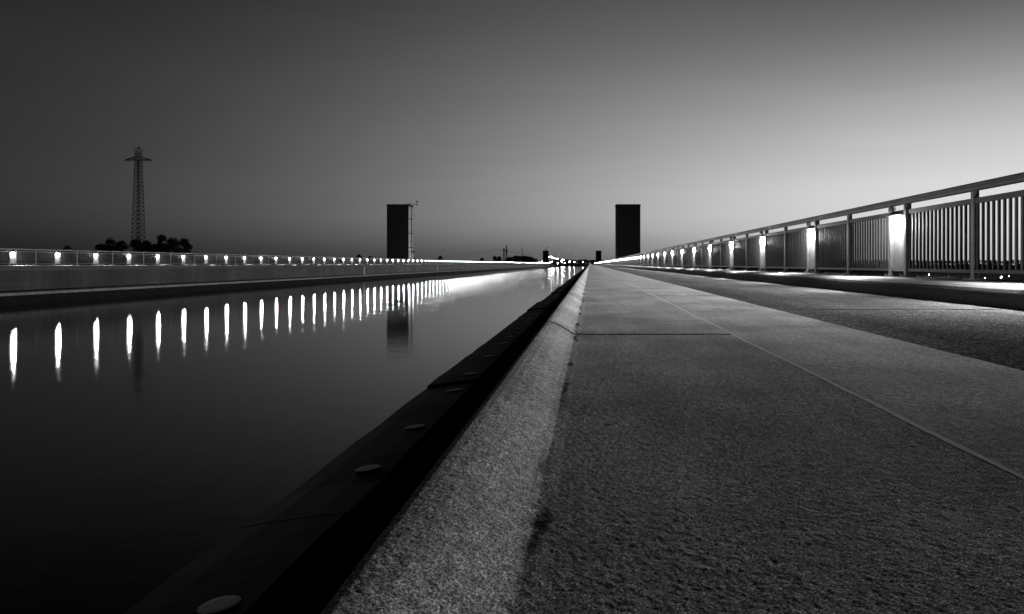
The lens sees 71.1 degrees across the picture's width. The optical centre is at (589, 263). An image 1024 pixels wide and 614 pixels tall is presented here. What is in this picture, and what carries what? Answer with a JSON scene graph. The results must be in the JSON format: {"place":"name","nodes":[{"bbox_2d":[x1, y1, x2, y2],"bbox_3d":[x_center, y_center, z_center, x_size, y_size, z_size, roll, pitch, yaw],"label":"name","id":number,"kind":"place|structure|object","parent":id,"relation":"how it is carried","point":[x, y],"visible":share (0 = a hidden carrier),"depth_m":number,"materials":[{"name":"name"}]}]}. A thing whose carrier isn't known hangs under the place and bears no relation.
{"place":"outdoors","nodes":[
{"label":"outdoors","id":0,"kind":"place"},
{"bbox_2d":[0,264,530,270],"bbox_3d":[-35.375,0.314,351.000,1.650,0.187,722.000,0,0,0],"label":"pavement","id":1,"kind":"structure","parent":0,"point":[72,268],"depth_m":59.16,"materials":[{"name":"concrete"}]},
{"bbox_2d":[0,266,533,291],"bbox_3d":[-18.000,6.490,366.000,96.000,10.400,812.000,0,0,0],"label":"embankment","id":2,"kind":"structure","parent":0,"point":[194,282],"depth_m":69.24,"materials":[{"name":"grey concrete"}]},
{"bbox_2d":[0,266,585,613],"bbox_3d":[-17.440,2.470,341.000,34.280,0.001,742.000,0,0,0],"label":"water","id":3,"kind":"structure","parent":0,"point":[149,444],"depth_m":12.66,"materials":[{"name":"black liquid"}]},
{"bbox_2d":[0,0,1023,264],"label":"sky","id":4,"kind":"structure","parent":0,"point":[285,128],"materials":[{"name":"grey"}]},
{"bbox_2d":[504,255,539,262],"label":"woodland","id":5,"kind":"object","parent":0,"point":[515,258],"visible":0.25,"depth_m":893.88,"materials":[{"name":"black plant"}]},
{"bbox_2d":[553,264,649,265],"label":"bank","id":6,"kind":"structure","parent":0,"point":[577,265],"depth_m":712.00,"materials":[{"name":"grey concrete"}]},
{"bbox_2d":[0,264,479,267],"bbox_3d":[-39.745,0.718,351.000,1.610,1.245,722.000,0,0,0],"label":"kerb","id":7,"kind":"structure","parent":6,"relation":"on","point":[3,266],"depth_m":65.76,"materials":[{"name":"concrete"}]},
{"bbox_2d":[8,250,16,264],"bbox_3d":[-39.778,-0.439,49.000,0.215,1.068,0.680,0,0,0],"label":"lamp post","id":8,"kind":"object","parent":7,"relation":"on","point":[12,257],"visible":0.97,"depth_m":49.01,"materials":[{"name":"metal"}]},
{"bbox_2d":[54,251,60,264],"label":"lamp post","id":9,"kind":"object","parent":7,"relation":"on","point":[57,257],"visible":0.99,"depth_m":53.13,"materials":[{"name":"metal"}]},
{"bbox_2d":[92,252,97,264],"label":"lamp post","id":10,"kind":"object","parent":7,"relation":"on","point":[95,258],"visible":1,"depth_m":57.17,"materials":[{"name":"metal"}]},
{"bbox_2d":[126,252,130,264],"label":"lamp post","id":11,"kind":"object","parent":7,"relation":"on","point":[128,258],"visible":1,"depth_m":61.30,"materials":[{"name":"metal"}]},
{"bbox_2d":[154,253,159,264],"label":"lamp post","id":12,"kind":"object","parent":7,"relation":"on","point":[157,258],"visible":1,"depth_m":65.44,"materials":[{"name":"metal"}]},
{"bbox_2d":[180,254,185,264],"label":"lamp post","id":13,"kind":"object","parent":7,"relation":"on","point":[182,259],"visible":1,"depth_m":69.46,"materials":[{"name":"metal"}]},
{"bbox_2d":[204,254,207,264],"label":"lamp post","id":14,"kind":"object","parent":7,"relation":"on","point":[206,259],"visible":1,"depth_m":73.62,"materials":[{"name":"metal"}]},
{"bbox_2d":[224,255,227,264],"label":"lamp post","id":15,"kind":"object","parent":7,"relation":"on","point":[225,259],"visible":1,"depth_m":77.66,"materials":[{"name":"metal"}]},
{"bbox_2d":[0,248,549,264],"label":"railing","id":16,"kind":"object","parent":7,"relation":"on","point":[84,258],"visible":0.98,"depth_m":73.05,"materials":[{"name":"metal"}]},
{"bbox_2d":[0,264,554,305],"bbox_3d":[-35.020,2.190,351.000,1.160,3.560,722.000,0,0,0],"label":"canal wall","id":17,"kind":"structure","parent":6,"relation":"on","point":[30,280],"depth_m":58.80,"materials":[{"name":"concrete"}]},
{"bbox_2d":[597,264,1023,309],"bbox_3d":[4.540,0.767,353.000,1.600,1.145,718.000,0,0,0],"label":"kerb","id":18,"kind":"structure","parent":6,"relation":"on","point":[1002,293],"depth_m":8.95,"materials":[{"name":"concrete"}]},
{"bbox_2d":[663,249,665,266],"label":"lamp post","id":19,"kind":"object","parent":18,"relation":"on","point":[664,258],"visible":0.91,"depth_m":43.16,"materials":[{"name":"metal"}]},
{"bbox_2d":[671,248,674,266],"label":"lamp post","id":20,"kind":"object","parent":18,"relation":"on","point":[672,252],"visible":0.77,"depth_m":39.12,"materials":[{"name":"metal"}]},
{"bbox_2d":[680,246,684,267],"bbox_3d":[4.577,-0.339,35.180,0.215,1.068,0.680,0,0,0],"label":"lamp post","id":21,"kind":"object","parent":18,"relation":"on","point":[682,247],"visible":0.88,"depth_m":35.36,"materials":[{"name":"metal"}]},
{"bbox_2d":[692,244,697,267],"bbox_3d":[4.577,-0.339,31.075,0.215,1.068,0.680,0,0,0],"label":"lamp post","id":22,"kind":"object","parent":18,"relation":"on","point":[694,255],"visible":0.91,"depth_m":31.03,"materials":[{"name":"metal"}]},
{"bbox_2d":[707,241,714,268],"bbox_3d":[4.577,-0.339,26.970,0.215,1.068,0.680,0,0,0],"label":"lamp post","id":23,"kind":"object","parent":18,"relation":"on","point":[710,254],"visible":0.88,"depth_m":26.89,"materials":[{"name":"metal"}]},
{"bbox_2d":[728,236,736,269],"bbox_3d":[4.577,-0.339,22.865,0.215,1.068,0.680,0,0,0],"label":"lamp post","id":24,"kind":"object","parent":18,"relation":"on","point":[732,253],"visible":0.96,"depth_m":22.76,"materials":[{"name":"metal"}]},
{"bbox_2d":[758,230,769,270],"bbox_3d":[4.577,-0.339,18.760,0.215,1.068,0.680,0,0,0],"label":"lamp post","id":25,"kind":"object","parent":18,"relation":"on","point":[763,250],"visible":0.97,"depth_m":18.75,"materials":[{"name":"metal"}]},
{"bbox_2d":[595,172,1023,279],"bbox_3d":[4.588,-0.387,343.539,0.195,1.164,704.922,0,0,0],"label":"railing","id":26,"kind":"object","parent":18,"relation":"on","point":[838,245],"visible":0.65,"depth_m":11.21,"materials":[{"name":"metal"}]},
{"bbox_2d":[803,221,821,272],"bbox_3d":[4.577,-0.339,14.655,0.215,1.068,0.680,0,0,0],"label":"lamp post","id":27,"kind":"object","parent":18,"relation":"on","point":[811,247],"visible":0.98,"depth_m":14.68,"materials":[{"name":"metal"}]},
{"bbox_2d":[883,203,915,276],"bbox_3d":[4.577,-0.339,10.550,0.215,1.068,0.680,0,0,0],"label":"lamp post","id":28,"kind":"object","parent":18,"relation":"on","point":[898,240],"visible":0.99,"depth_m":10.54,"materials":[{"name":"metal"}]},
{"bbox_2d":[576,264,633,285],"bbox_3d":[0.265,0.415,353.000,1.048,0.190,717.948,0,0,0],"label":"pavement","id":29,"kind":"structure","parent":0,"point":[591,275],"depth_m":17.66,"materials":[{"name":"concrete"}]},
{"bbox_2d":[545,282,731,334],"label":"pavement","id":30,"kind":"structure","parent":0,"point":[581,309],"depth_m":5.26,"materials":[{"name":"concrete"}]},
{"bbox_2d":[591,264,716,295],"bbox_3d":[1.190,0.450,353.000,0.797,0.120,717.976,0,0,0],"label":"pavement","id":31,"kind":"structure","parent":0,"point":[655,287],"depth_m":12.22,"materials":[{"name":"concrete"}]},
{"bbox_2d":[595,266,1023,478],"bbox_3d":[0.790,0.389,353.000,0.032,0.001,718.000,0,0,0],"label":"pavement seam","id":32,"kind":"object","parent":31,"relation":"on","point":[943,438],"visible":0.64,"depth_m":1.80,"materials":[{"name":"grey concrete"}]},
{"bbox_2d":[320,322,1023,613],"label":"pavement","id":33,"kind":"structure","parent":0,"point":[569,473],"depth_m":1.13,"materials":[{"name":"concrete"}]},
{"bbox_2d":[593,264,1023,370],"bbox_3d":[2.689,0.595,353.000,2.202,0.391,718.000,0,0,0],"label":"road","id":34,"kind":"structure","parent":0,"point":[994,336],"depth_m":5.64,"materials":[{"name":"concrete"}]},
{"bbox_2d":[775,309,1018,309],"bbox_3d":[2.667,0.403,6.197,2.137,0.014,0.011,0,0,0],"label":"road seam","id":35,"kind":"object","parent":34,"relation":"on","point":[896,309],"visible":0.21,"depth_m":6.19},
{"bbox_2d":[651,265,1023,279],"bbox_3d":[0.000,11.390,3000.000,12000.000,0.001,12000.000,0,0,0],"label":"ground","id":36,"kind":"structure","parent":0,"point":[983,275],"depth_m":757.02,"materials":[{"name":"grey concrete"}]},
{"bbox_2d":[61,246,72,264],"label":"tree","id":37,"kind":"object","parent":36,"relation":"on","point":[67,257],"visible":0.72,"depth_m":319.33,"materials":[{"name":"black plant"}]},
{"bbox_2d":[91,244,109,264],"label":"tree","id":38,"kind":"object","parent":36,"relation":"on","point":[101,247],"visible":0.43,"depth_m":319.28,"materials":[{"name":"black plant"}]},
{"bbox_2d":[104,237,122,264],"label":"tree","id":39,"kind":"object","parent":36,"relation":"on","point":[110,243],"visible":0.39,"depth_m":325.48,"materials":[{"name":"black plant"}]},
{"bbox_2d":[115,240,128,264],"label":"tree","id":40,"kind":"object","parent":36,"relation":"on","point":[122,244],"visible":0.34,"depth_m":331.03,"materials":[{"name":"black plant"}]},
{"bbox_2d":[125,238,144,264],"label":"tree","id":41,"kind":"object","parent":36,"relation":"on","point":[136,244],"visible":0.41,"depth_m":318.94,"materials":[{"name":"black plant"}]},
{"bbox_2d":[125,146,151,251],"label":"power pylon","id":42,"kind":"object","parent":36,"relation":"on","point":[139,164],"visible":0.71,"depth_m":399.91,"materials":[{"name":"metal"}]},
{"bbox_2d":[140,240,155,264],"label":"tree","id":43,"kind":"object","parent":36,"relation":"on","point":[148,247],"visible":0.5,"depth_m":324.61,"materials":[{"name":"black plant"}]},
{"bbox_2d":[154,234,168,264],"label":"tree","id":44,"kind":"object","parent":36,"relation":"on","point":[159,246],"visible":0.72,"depth_m":330.88,"materials":[{"name":"black plant"}]},
{"bbox_2d":[161,237,183,264],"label":"tree","id":45,"kind":"object","parent":36,"relation":"on","point":[172,244],"visible":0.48,"depth_m":319.05,"materials":[{"name":"black plant"}]},
{"bbox_2d":[177,238,193,264],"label":"tree","id":46,"kind":"object","parent":36,"relation":"on","point":[186,246],"visible":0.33,"depth_m":325.31,"materials":[{"name":"black plant"}]},
{"bbox_2d":[386,201,417,259],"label":"tower","id":47,"kind":"structure","parent":36,"relation":"on","point":[399,231],"depth_m":164.00,"materials":[{"name":"concrete"}]},
{"bbox_2d":[0,259,1020,271],"bbox_3d":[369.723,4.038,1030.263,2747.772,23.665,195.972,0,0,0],"label":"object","id":48,"kind":"object","parent":36,"relation":"on","point":[573,262],"visible":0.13,"depth_m":977.76,"materials":[{"name":"grey metal"}]},
{"bbox_2d":[543,248,548,262],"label":"tower","id":49,"kind":"structure","parent":36,"relation":"on","point":[545,256],"depth_m":740.00,"materials":[{"name":"concrete"}]},
{"bbox_2d":[596,251,600,261],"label":"tower","id":50,"kind":"structure","parent":36,"relation":"on","point":[598,256],"depth_m":740.00,"materials":[{"name":"concrete"}]},
{"bbox_2d":[615,200,640,257],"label":"tower","id":51,"kind":"structure","parent":36,"relation":"on","point":[627,229],"depth_m":164.00,"materials":[{"name":"concrete"}]},
{"bbox_2d":[657,296,1023,475],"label":"pavement","id":52,"kind":"structure","parent":0,"point":[975,405],"depth_m":2.55,"materials":[{"name":"concrete"}]},
{"bbox_3d":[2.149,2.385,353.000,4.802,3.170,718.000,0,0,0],"label":"canal wall","id":53,"kind":"object","parent":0,"visible":0},
{"bbox_2d":[124,265,588,613],"bbox_3d":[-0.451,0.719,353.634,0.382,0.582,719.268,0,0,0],"label":"fender rail","id":54,"kind":"object","parent":53,"relation":"attached to","point":[305,547],"visible":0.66,"depth_m":1.37,"materials":[{"name":"rubber"}]}
]}

